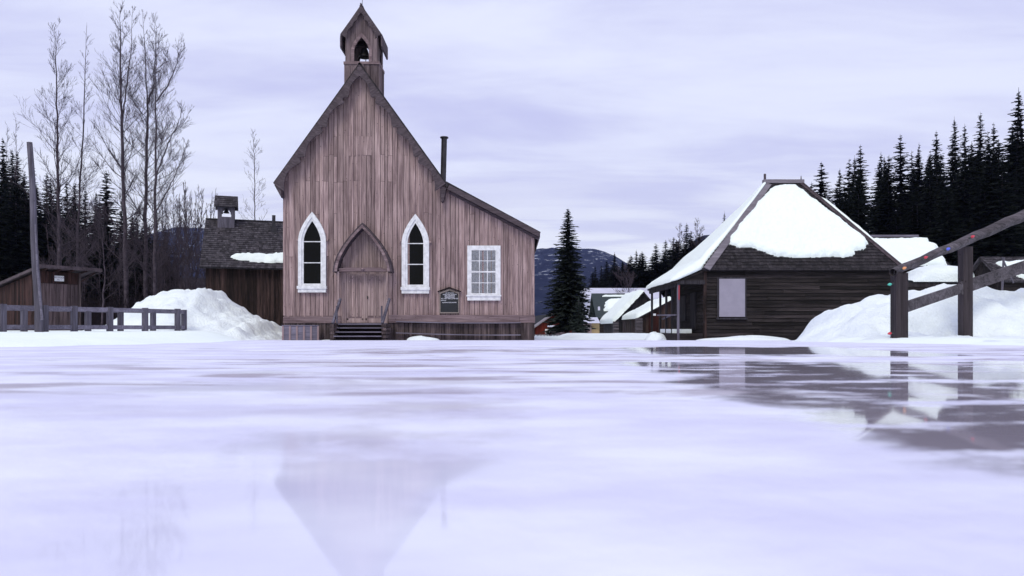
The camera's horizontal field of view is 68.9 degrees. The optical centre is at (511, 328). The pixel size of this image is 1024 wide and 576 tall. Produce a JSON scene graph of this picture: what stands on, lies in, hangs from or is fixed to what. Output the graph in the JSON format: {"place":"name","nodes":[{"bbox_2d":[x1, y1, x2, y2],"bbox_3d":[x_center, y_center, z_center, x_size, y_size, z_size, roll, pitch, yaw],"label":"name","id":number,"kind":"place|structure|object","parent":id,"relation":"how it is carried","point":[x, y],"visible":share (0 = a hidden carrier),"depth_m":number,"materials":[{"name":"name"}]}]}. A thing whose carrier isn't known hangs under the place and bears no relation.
{"place":"outdoors","nodes":[
{"label":"outdoors","id":0,"kind":"place"},
{"bbox_2d":[150,228,626,315],"bbox_3d":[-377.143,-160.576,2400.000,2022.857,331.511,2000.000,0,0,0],"label":"mountain","id":1,"kind":"structure","parent":0,"point":[545,259],"depth_m":1988.11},
{"bbox_2d":[0,340,1023,575],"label":"ice","id":2,"kind":"structure","parent":0,"point":[511,458],"depth_m":1.03,"materials":[{"name":"ice"}]},
{"bbox_2d":[0,278,1023,346],"bbox_3d":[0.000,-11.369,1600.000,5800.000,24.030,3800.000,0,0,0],"label":"ground","id":3,"kind":"structure","parent":0,"point":[30,338],"depth_m":11.66,"materials":[{"name":"snow"}]},
{"bbox_2d":[0,150,28,220],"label":"spruce tree","id":4,"kind":"object","parent":3,"relation":"on","point":[12,161],"visible":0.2,"depth_m":80.46,"materials":[{"name":"green plant"}]},
{"bbox_2d":[0,139,30,268],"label":"spruce tree","id":5,"kind":"object","parent":3,"relation":"on","point":[3,185],"visible":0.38,"depth_m":74.42,"materials":[{"name":"green plant"}]},
{"bbox_2d":[0,177,45,281],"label":"spruce tree","id":6,"kind":"object","parent":3,"relation":"on","point":[15,227],"visible":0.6,"depth_m":69.61,"materials":[{"name":"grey plant"}]},
{"bbox_2d":[7,114,39,215],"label":"bare tree","id":7,"kind":"object","parent":3,"relation":"on","point":[17,176],"visible":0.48,"depth_m":80.03,"materials":[{"name":"plant"}]},
{"bbox_2d":[11,174,40,264],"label":"spruce tree","id":8,"kind":"object","parent":3,"relation":"on","point":[28,211],"visible":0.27,"depth_m":79.30,"materials":[{"name":"green plant"}]},
{"bbox_2d":[27,142,43,331],"bbox_3d":[-15.619,-2.857,24.578,0.701,6.563,0.321,0,0,21],"label":"utility pole","id":9,"kind":"object","parent":3,"relation":"on","point":[38,309],"visible":0.98,"depth_m":24.51,"materials":[{"name":"grey wood"}]},
{"bbox_2d":[26,173,56,266],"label":"spruce tree","id":10,"kind":"object","parent":3,"relation":"on","point":[42,236],"visible":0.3,"depth_m":77.26,"materials":[{"name":"green plant"}]},
{"bbox_2d":[38,214,61,264],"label":"spruce tree","id":11,"kind":"object","parent":3,"relation":"on","point":[45,248],"visible":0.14,"depth_m":75.82,"materials":[{"name":"green plant"}]},
{"bbox_2d":[0,264,101,330],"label":"plank shed","id":12,"kind":"structure","parent":3,"relation":"on","point":[17,289],"depth_m":34.83,"materials":[{"name":"brown wood"}]},
{"bbox_2d":[41,283,77,330],"bbox_3d":[-21.050,-0.772,34.773,0.039,2.605,1.656,0,0,30],"label":"door","id":13,"kind":"structure","parent":12,"relation":"in","point":[66,295],"depth_m":34.74,"materials":[{"name":"brown wood"}]},
{"bbox_2d":[4,18,118,266],"bbox_3d":[-32.543,-11.091,53.989,6.642,23.169,6.105,0,0,0],"label":"bare tree","id":14,"kind":"object","parent":3,"relation":"on","point":[58,185],"visible":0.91,"depth_m":54.03,"materials":[{"name":"grey plant"}]},
{"bbox_2d":[47,179,86,296],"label":"spruce tree","id":15,"kind":"object","parent":3,"relation":"on","point":[65,201],"visible":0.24,"depth_m":73.30,"materials":[{"name":"green plant"}]},
{"bbox_2d":[56,183,96,299],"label":"spruce tree","id":16,"kind":"object","parent":3,"relation":"on","point":[75,207],"visible":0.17,"depth_m":72.88,"materials":[{"name":"green plant"}]},
{"bbox_2d":[64,209,94,302],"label":"spruce tree","id":17,"kind":"object","parent":3,"relation":"on","point":[79,247],"visible":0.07,"depth_m":72.64,"materials":[{"name":"green plant"}]},
{"bbox_2d":[49,28,112,266],"bbox_3d":[-32.702,-11.139,55.975,3.965,23.287,4.016,0,0,39],"label":"bare tree","id":18,"kind":"object","parent":3,"relation":"on","point":[80,194],"visible":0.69,"depth_m":55.84,"materials":[{"name":"grey plant"}]},
{"bbox_2d":[79,188,93,266],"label":"spruce tree","id":19,"kind":"object","parent":3,"relation":"on","point":[83,208],"visible":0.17,"depth_m":79.17,"materials":[{"name":"green plant"}]},
{"bbox_2d":[0,304,184,331],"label":"railing","id":20,"kind":"object","parent":3,"relation":"on","point":[75,326],"visible":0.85,"depth_m":26.53,"materials":[{"name":"grey wood"}]},
{"bbox_2d":[44,193,143,324],"bbox_3d":[-27.846,-4.382,50.312,5.745,9.677,6.307,0,0,-18],"label":"bare tree","id":21,"kind":"object","parent":3,"relation":"on","point":[96,209],"visible":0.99,"depth_m":49.66,"materials":[{"name":"grey plant"}]},
{"bbox_2d":[7,309,186,331],"bbox_3d":[-16.224,-0.230,27.583,0.160,1.120,9.344,0,0,31],"label":"railing","id":22,"kind":"object","parent":3,"relation":"on","point":[24,317],"visible":0.38,"depth_m":29.03,"materials":[{"name":"grey wood"}]},
{"bbox_2d":[87,205,112,290],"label":"spruce tree","id":23,"kind":"object","parent":3,"relation":"on","point":[99,241],"visible":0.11,"depth_m":76.24,"materials":[{"name":"green plant"}]},
{"bbox_2d":[83,225,120,323],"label":"spruce tree","id":24,"kind":"object","parent":3,"relation":"on","point":[101,276],"visible":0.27,"depth_m":70.34,"materials":[{"name":"green plant"}]},
{"bbox_2d":[1,269,205,330],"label":"undergrowth","id":25,"kind":"object","parent":3,"relation":"on","point":[95,318],"visible":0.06,"depth_m":54.05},
{"bbox_2d":[90,170,120,260],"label":"spruce tree","id":26,"kind":"object","parent":3,"relation":"on","point":[106,197],"visible":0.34,"depth_m":83.16,"materials":[{"name":"green plant"}]},
{"bbox_2d":[92,239,123,304],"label":"spruce tree","id":27,"kind":"object","parent":3,"relation":"on","point":[115,260],"visible":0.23,"depth_m":71.12,"materials":[{"name":"green plant"}]},
{"bbox_2d":[103,203,127,272],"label":"spruce tree","id":28,"kind":"object","parent":3,"relation":"on","point":[120,218],"visible":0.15,"depth_m":76.62,"materials":[{"name":"green plant"}]},
{"bbox_2d":[105,231,136,307],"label":"spruce tree","id":29,"kind":"object","parent":3,"relation":"on","point":[113,282],"visible":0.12,"depth_m":70.56,"materials":[{"name":"green plant"}]},
{"bbox_2d":[79,0,163,307],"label":"bare tree","id":30,"kind":"object","parent":3,"relation":"on","point":[123,170],"visible":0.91,"depth_m":53.86,"materials":[{"name":"grey plant"}]},
{"bbox_2d":[120,230,152,307],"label":"spruce tree","id":31,"kind":"object","parent":3,"relation":"on","point":[138,279],"visible":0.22,"depth_m":68.03,"materials":[{"name":"green plant"}]},
{"bbox_2d":[102,9,182,298],"bbox_3d":[-26.840,-11.521,54.552,5.430,24.049,5.913,0,0,-24],"label":"bare tree","id":32,"kind":"object","parent":3,"relation":"on","point":[145,210],"visible":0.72,"depth_m":54.68,"materials":[{"name":"grey plant"}]},
{"bbox_2d":[110,18,192,295],"bbox_3d":[-25.238,-10.884,53.076,5.252,22.755,5.004,0,0,0],"label":"bare tree","id":33,"kind":"object","parent":3,"relation":"on","point":[155,208],"visible":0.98,"depth_m":52.98,"materials":[{"name":"grey plant"}]},
{"bbox_2d":[149,207,170,291],"bbox_3d":[-25.914,-4.248,55.201,1.592,9.744,1.132,0,1,-3],"label":"bare sapling","id":34,"kind":"object","parent":3,"relation":"on","point":[161,257],"visible":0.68,"depth_m":55.22,"materials":[{"name":"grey plant"}]},
{"bbox_2d":[159,204,171,290],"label":"bare sapling","id":35,"kind":"object","parent":3,"relation":"on","point":[165,265],"visible":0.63,"depth_m":59.80,"materials":[{"name":"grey plant"}]},
{"bbox_2d":[166,201,186,288],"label":"bare sapling","id":36,"kind":"object","parent":3,"relation":"on","point":[175,264],"visible":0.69,"depth_m":56.65,"materials":[{"name":"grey plant"}]},
{"bbox_2d":[82,288,281,339],"bbox_3d":[-15.000,-0.620,35.250,8.800,2.650,12.500,0,0,0],"label":"snow pile","id":37,"kind":"object","parent":3,"relation":"on","point":[221,312],"visible":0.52,"depth_m":33.71,"materials":[{"name":"snow"}]},
{"bbox_2d":[174,189,196,289],"bbox_3d":[-23.800,-4.808,54.524,1.158,10.904,1.677,0,0,34],"label":"bare sapling","id":38,"kind":"object","parent":3,"relation":"on","point":[184,265],"visible":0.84,"depth_m":54.29,"materials":[{"name":"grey plant"}]},
{"bbox_2d":[180,198,190,289],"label":"bare sapling","id":39,"kind":"object","parent":3,"relation":"on","point":[188,262],"visible":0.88,"depth_m":53.93,"materials":[{"name":"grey plant"}]},
{"bbox_2d":[183,193,200,288],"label":"bare sapling","id":40,"kind":"object","parent":3,"relation":"on","point":[192,250],"visible":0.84,"depth_m":54.59,"materials":[{"name":"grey plant"}]},
{"bbox_2d":[188,193,202,289],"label":"bare sapling","id":41,"kind":"object","parent":3,"relation":"on","point":[196,244],"visible":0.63,"depth_m":56.57,"materials":[{"name":"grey plant"}]},
{"bbox_2d":[194,187,204,287],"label":"bare sapling","id":42,"kind":"object","parent":3,"relation":"on","point":[200,193],"visible":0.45,"depth_m":57.66,"materials":[{"name":"brown plant"}]},
{"bbox_2d":[199,195,283,325],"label":"schoolhouse","id":43,"kind":"structure","parent":3,"relation":"on","point":[241,261],"depth_m":46.26,"materials":[{"name":"wood"}]},
{"bbox_2d":[238,130,266,219],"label":"bare tree","id":44,"kind":"object","parent":3,"relation":"on","point":[254,158],"visible":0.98,"depth_m":75.03,"materials":[{"name":"grey plant"}]},
{"bbox_2d":[273,0,540,339],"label":"wooden church","id":45,"kind":"structure","parent":3,"relation":"on","point":[389,231],"depth_m":31.97,"materials":[{"name":"brown wood"}]},
{"bbox_2d":[282,325,318,339],"bbox_3d":[-8.941,0.197,31.550,1.570,0.686,0.080,0,0,0],"label":"slatted panel","id":46,"kind":"object","parent":45,"relation":"attached to","point":[300,332],"visible":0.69,"depth_m":31.55,"materials":[{"name":"grey wood"}]},
{"bbox_2d":[296,212,328,292],"bbox_3d":[-8.537,-3.263,31.895,1.370,3.440,0.210,0,0,0],"label":"window frame","id":47,"kind":"structure","parent":45,"relation":"in","point":[312,241],"depth_m":31.90,"materials":[{"name":"white paint"}]},
{"bbox_2d":[347,274,362,322],"bbox_3d":[-6.706,-1.291,31.946,0.713,2.080,0.048,0,0,0],"label":"door leaf","id":48,"kind":"structure","parent":45,"relation":"in","point":[349,276],"depth_m":31.95,"materials":[{"name":"brown wood"}]},
{"bbox_2d":[366,274,382,322],"bbox_3d":[-5.889,-1.291,31.946,0.770,2.080,0.048,0,0,0],"label":"door leaf","id":49,"kind":"structure","parent":45,"relation":"in","point":[374,282],"depth_m":31.95,"materials":[{"name":"brown wood"}]},
{"bbox_2d":[400,214,430,293],"bbox_3d":[-4.126,-3.194,31.895,1.347,3.394,0.210,0,0,0],"label":"window frame","id":50,"kind":"structure","parent":45,"relation":"in","point":[419,239],"depth_m":31.89,"materials":[{"name":"white paint"}]},
{"bbox_2d":[437,287,460,312],"bbox_3d":[-2.674,-1.213,31.880,1.016,1.123,0.160,0,0,0],"label":"notice board","id":51,"kind":"object","parent":45,"relation":"attached to","point":[449,300],"visible":1,"depth_m":31.89,"materials":[{"name":"black"}]},
{"bbox_2d":[534,315,590,334],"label":"red house","id":52,"kind":"structure","parent":3,"relation":"on","point":[539,326],"depth_m":64.97,"materials":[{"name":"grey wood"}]},
{"bbox_2d":[539,209,595,335],"bbox_3d":[4.083,-3.868,55.212,4.114,9.995,4.417,0,0,-22],"label":"spruce","id":53,"kind":"object","parent":3,"relation":"on","point":[569,289],"visible":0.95,"depth_m":54.67,"materials":[{"name":"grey plant"}]},
{"bbox_2d":[568,296,587,332],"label":"young spruce","id":54,"kind":"object","parent":3,"relation":"on","point":[576,329],"visible":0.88,"depth_m":51.93,"materials":[{"name":"green plant"}]},
{"bbox_2d":[584,317,599,332],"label":"yellow house","id":55,"kind":"structure","parent":3,"relation":"on","point":[593,324],"depth_m":75.00,"materials":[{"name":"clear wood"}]},
{"bbox_2d":[560,333,648,338],"bbox_3d":[5.594,0.458,44.000,6.160,0.343,12.000,0,0,0],"label":"snow ledge","id":56,"kind":"object","parent":3,"relation":"on","point":[606,335],"visible":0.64,"depth_m":41.18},
{"bbox_2d":[589,293,624,332],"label":"green roof building","id":57,"kind":"structure","parent":3,"relation":"on","point":[601,304],"depth_m":82.44,"materials":[{"name":"metal"}]},
{"bbox_2d":[605,266,623,287],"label":"spruce tree","id":58,"kind":"object","parent":3,"relation":"on","point":[616,281],"visible":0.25,"depth_m":110.46,"materials":[{"name":"green plant"}]},
{"bbox_2d":[580,288,663,317],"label":"long hall","id":59,"kind":"structure","parent":3,"relation":"on","point":[613,290],"depth_m":98.30,"materials":[{"name":"metal"}]},
{"bbox_2d":[612,264,636,292],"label":"bare tree","id":60,"kind":"object","parent":3,"relation":"on","point":[622,277],"visible":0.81,"depth_m":97.86,"materials":[{"name":"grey plant"}]},
{"bbox_2d":[600,290,650,332],"bbox_3d":[10.218,-1.253,63.900,4.578,3.866,8.800,0,0,0],"label":"gabled cabin","id":61,"kind":"object","parent":3,"relation":"on","point":[611,320],"visible":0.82,"depth_m":59.97,"materials":[{"name":"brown wood"}]},
{"bbox_2d":[622,296,670,332],"bbox_3d":[10.322,-0.758,52.925,4.141,2.877,6.750,0,0,0],"label":"gabled cabin","id":62,"kind":"object","parent":3,"relation":"on","point":[638,319],"visible":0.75,"depth_m":49.97,"materials":[{"name":"brown wood"}]},
{"bbox_2d":[649,313,657,332],"bbox_3d":[9.464,-0.203,49.910,0.643,1.666,0.100,0,0,0],"label":"door","id":63,"kind":"structure","parent":62,"relation":"in","point":[655,318],"depth_m":49.90,"materials":[{"name":"brown"}]},
{"bbox_2d":[632,262,670,296],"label":"spruce tree","id":64,"kind":"object","parent":3,"relation":"on","point":[648,281],"visible":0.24,"depth_m":105.59,"materials":[{"name":"green plant"}]},
{"bbox_2d":[645,332,665,339],"bbox_3d":[5.956,0.352,31.018,0.950,0.456,1.414,0,0,0],"label":"snow mound","id":65,"kind":"object","parent":3,"relation":"on","point":[655,336],"visible":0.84,"depth_m":30.58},
{"bbox_2d":[646,251,670,296],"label":"spruce tree","id":66,"kind":"object","parent":3,"relation":"on","point":[656,271],"visible":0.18,"depth_m":107.81,"materials":[{"name":"green plant"}]},
{"bbox_2d":[698,335,788,339],"bbox_3d":[9.043,0.408,28.810,3.829,0.303,1.208,0,0,0],"label":"snow mound","id":67,"kind":"object","parent":3,"relation":"on","point":[753,337],"visible":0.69,"depth_m":28.46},
{"bbox_2d":[645,174,901,339],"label":"hip roof building","id":68,"kind":"structure","parent":3,"relation":"on","point":[790,259],"depth_m":30.01,"materials":[{"name":"brown wood"}]},
{"bbox_2d":[680,296,685,320],"bbox_3d":[7.686,-0.900,33.500,0.040,1.114,1.000,0,0,0],"label":"side door","id":69,"kind":"structure","parent":68,"relation":"in","point":[683,298],"depth_m":33.37,"materials":[{"name":"brown wood"}]},
{"bbox_2d":[690,292,695,329],"bbox_3d":[7.686,-0.739,31.650,0.040,1.564,0.900,0,0,0],"label":"side door","id":70,"kind":"structure","parent":68,"relation":"in","point":[692,295],"depth_m":31.54,"materials":[{"name":"brown wood"}]},
{"bbox_2d":[812,163,835,203],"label":"spruce tree","id":71,"kind":"object","parent":3,"relation":"on","point":[822,186],"visible":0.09,"depth_m":89.07,"materials":[{"name":"green plant"}]},
{"bbox_2d":[831,170,855,222],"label":"spruce tree","id":72,"kind":"object","parent":3,"relation":"on","point":[839,188],"visible":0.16,"depth_m":76.14,"materials":[{"name":"green plant"}]},
{"bbox_2d":[836,186,856,221],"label":"spruce tree","id":73,"kind":"object","parent":3,"relation":"on","point":[844,196],"visible":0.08,"depth_m":72.44,"materials":[{"name":"green plant"}]},
{"bbox_2d":[847,155,871,232],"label":"spruce tree","id":74,"kind":"object","parent":3,"relation":"on","point":[853,177],"visible":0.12,"depth_m":81.36,"materials":[{"name":"green plant"}]},
{"bbox_2d":[847,145,877,233],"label":"spruce tree","id":75,"kind":"object","parent":3,"relation":"on","point":[860,158],"visible":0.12,"depth_m":83.77,"materials":[{"name":"green plant"}]},
{"bbox_2d":[848,167,877,234],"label":"spruce tree","id":76,"kind":"object","parent":3,"relation":"on","point":[859,206],"visible":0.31,"depth_m":71.94,"materials":[{"name":"green plant"}]},
{"bbox_2d":[845,167,880,234],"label":"spruce tree","id":77,"kind":"object","parent":3,"relation":"on","point":[871,202],"visible":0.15,"depth_m":75.73,"materials":[{"name":"green plant"}]},
{"bbox_2d":[870,155,884,229],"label":"spruce tree","id":78,"kind":"object","parent":3,"relation":"on","point":[880,171],"visible":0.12,"depth_m":86.30,"materials":[{"name":"green plant"}]},
{"bbox_2d":[872,167,902,234],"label":"spruce tree","id":79,"kind":"object","parent":3,"relation":"on","point":[877,209],"visible":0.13,"depth_m":81.13,"materials":[{"name":"green plant"}]},
{"bbox_2d":[873,159,907,234],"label":"spruce tree","id":80,"kind":"object","parent":3,"relation":"on","point":[887,204],"visible":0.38,"depth_m":77.51,"materials":[{"name":"green plant"}]},
{"bbox_2d":[892,193,910,234],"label":"spruce tree","id":81,"kind":"object","parent":3,"relation":"on","point":[900,208],"visible":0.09,"depth_m":82.68,"materials":[{"name":"green plant"}]},
{"bbox_2d":[889,135,923,232],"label":"spruce tree","id":82,"kind":"object","parent":3,"relation":"on","point":[900,178],"visible":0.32,"depth_m":86.44,"materials":[{"name":"green plant"}]},
{"bbox_2d":[792,283,1023,342],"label":"snow bank","id":83,"kind":"structure","parent":3,"relation":"on","point":[998,314],"depth_m":15.89,"materials":[{"name":"snow"}]},
{"bbox_2d":[870,235,950,272],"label":"snowy roof","id":84,"kind":"structure","parent":3,"relation":"on","point":[903,248],"depth_m":42.69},
{"bbox_2d":[901,153,923,228],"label":"spruce tree","id":85,"kind":"object","parent":3,"relation":"on","point":[912,188],"visible":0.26,"depth_m":84.62,"materials":[{"name":"green plant"}]},
{"bbox_2d":[905,153,931,230],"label":"spruce tree","id":86,"kind":"object","parent":3,"relation":"on","point":[917,161],"visible":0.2,"depth_m":86.37,"materials":[{"name":"green plant"}]},
{"bbox_2d":[907,193,930,237],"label":"spruce tree","id":87,"kind":"object","parent":3,"relation":"on","point":[917,227],"visible":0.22,"depth_m":73.26,"materials":[{"name":"green plant"}]},
{"bbox_2d":[915,156,943,245],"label":"spruce tree","id":88,"kind":"object","parent":3,"relation":"on","point":[930,203],"visible":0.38,"depth_m":75.83,"materials":[{"name":"green plant"}]},
{"bbox_2d":[906,265,974,290],"bbox_3d":[21.809,-1.407,39.900,5.914,3.979,2.800,0,0,0],"label":"lean to","id":89,"kind":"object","parent":3,"relation":"on","point":[922,278],"visible":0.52,"depth_m":38.60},
{"bbox_2d":[918,132,967,252],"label":"spruce tree","id":90,"kind":"object","parent":3,"relation":"on","point":[938,186],"visible":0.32,"depth_m":80.06,"materials":[{"name":"green plant"}]},
{"bbox_2d":[922,182,978,265],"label":"spruce tree","id":91,"kind":"object","parent":3,"relation":"on","point":[948,230],"visible":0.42,"depth_m":70.28,"materials":[{"name":"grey plant"}]},
{"bbox_2d":[945,139,960,197],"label":"spruce tree","id":92,"kind":"object","parent":3,"relation":"on","point":[953,167],"visible":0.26,"depth_m":88.39,"materials":[{"name":"green plant"}]},
{"bbox_2d":[944,120,963,185],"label":"spruce tree","id":93,"kind":"object","parent":3,"relation":"on","point":[954,137],"visible":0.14,"depth_m":89.35,"materials":[{"name":"green plant"}]},
{"bbox_2d":[889,210,1023,337],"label":"handrail","id":94,"kind":"object","parent":3,"relation":"on","point":[966,286],"visible":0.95,"depth_m":14.90,"materials":[{"name":"brown wood"}]},
{"bbox_2d":[887,235,974,334],"bbox_3d":[9.082,-1.297,14.636,6.681,2.810,0.319,0,0,-37],"label":"light string","id":95,"kind":"object","parent":94,"relation":"attached to","point":[904,268],"visible":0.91,"depth_m":12.80,"materials":[{"name":"black plastic"}]},
{"bbox_2d":[951,127,975,239],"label":"spruce tree","id":96,"kind":"object","parent":3,"relation":"on","point":[964,188],"visible":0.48,"depth_m":79.97,"materials":[{"name":"green plant"}]},
{"bbox_2d":[950,152,977,233],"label":"spruce tree","id":97,"kind":"object","parent":3,"relation":"on","point":[972,172],"visible":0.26,"depth_m":80.50,"materials":[{"name":"green plant"}]},
{"bbox_2d":[959,162,986,248],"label":"spruce tree","id":98,"kind":"object","parent":3,"relation":"on","point":[981,179],"visible":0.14,"depth_m":78.19,"materials":[{"name":"green plant"}]},
{"bbox_2d":[971,112,987,195],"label":"spruce tree","id":99,"kind":"object","parent":3,"relation":"on","point":[980,139],"visible":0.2,"depth_m":89.10,"materials":[{"name":"green plant"}]},
{"bbox_2d":[964,177,1012,262],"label":"spruce tree","id":100,"kind":"object","parent":3,"relation":"on","point":[984,190],"visible":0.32,"depth_m":71.44,"materials":[{"name":"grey plant"}]},
{"bbox_2d":[961,146,1021,260],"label":"spruce tree","id":101,"kind":"object","parent":3,"relation":"on","point":[989,158],"visible":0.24,"depth_m":71.85,"materials":[{"name":"green plant"}]},
{"bbox_2d":[970,141,1021,262],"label":"spruce tree","id":102,"kind":"object","parent":3,"relation":"on","point":[996,168],"visible":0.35,"depth_m":70.74,"materials":[{"name":"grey plant"}]},
{"bbox_2d":[973,156,1023,261],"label":"spruce tree","id":103,"kind":"object","parent":3,"relation":"on","point":[1006,250],"visible":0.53,"depth_m":69.71,"materials":[{"name":"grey plant"}]},
{"bbox_2d":[973,257,1023,290],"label":"log cabin","id":104,"kind":"object","parent":3,"relation":"on","point":[982,265],"visible":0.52,"depth_m":37.03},
{"bbox_2d":[999,88,1023,207],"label":"spruce tree","id":105,"kind":"object","parent":3,"relation":"on","point":[1017,149],"visible":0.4,"depth_m":79.92,"materials":[{"name":"grey plant"}]},
{"bbox_2d":[1009,154,1023,239],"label":"spruce tree","id":106,"kind":"object","parent":3,"relation":"on","point":[1022,201],"visible":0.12,"depth_m":76.01,"materials":[{"name":"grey plant"}]},
{"bbox_2d":[1014,153,1023,252],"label":"spruce tree","id":107,"kind":"object","parent":3,"relation":"on","point":[1021,209],"visible":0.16,"depth_m":70.77,"materials":[{"name":"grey plant"}]},
{"bbox_2d":[0,0,1023,268],"label":"sky","id":108,"kind":"structure","parent":0,"point":[641,120],"materials":[{"name":"grey"}]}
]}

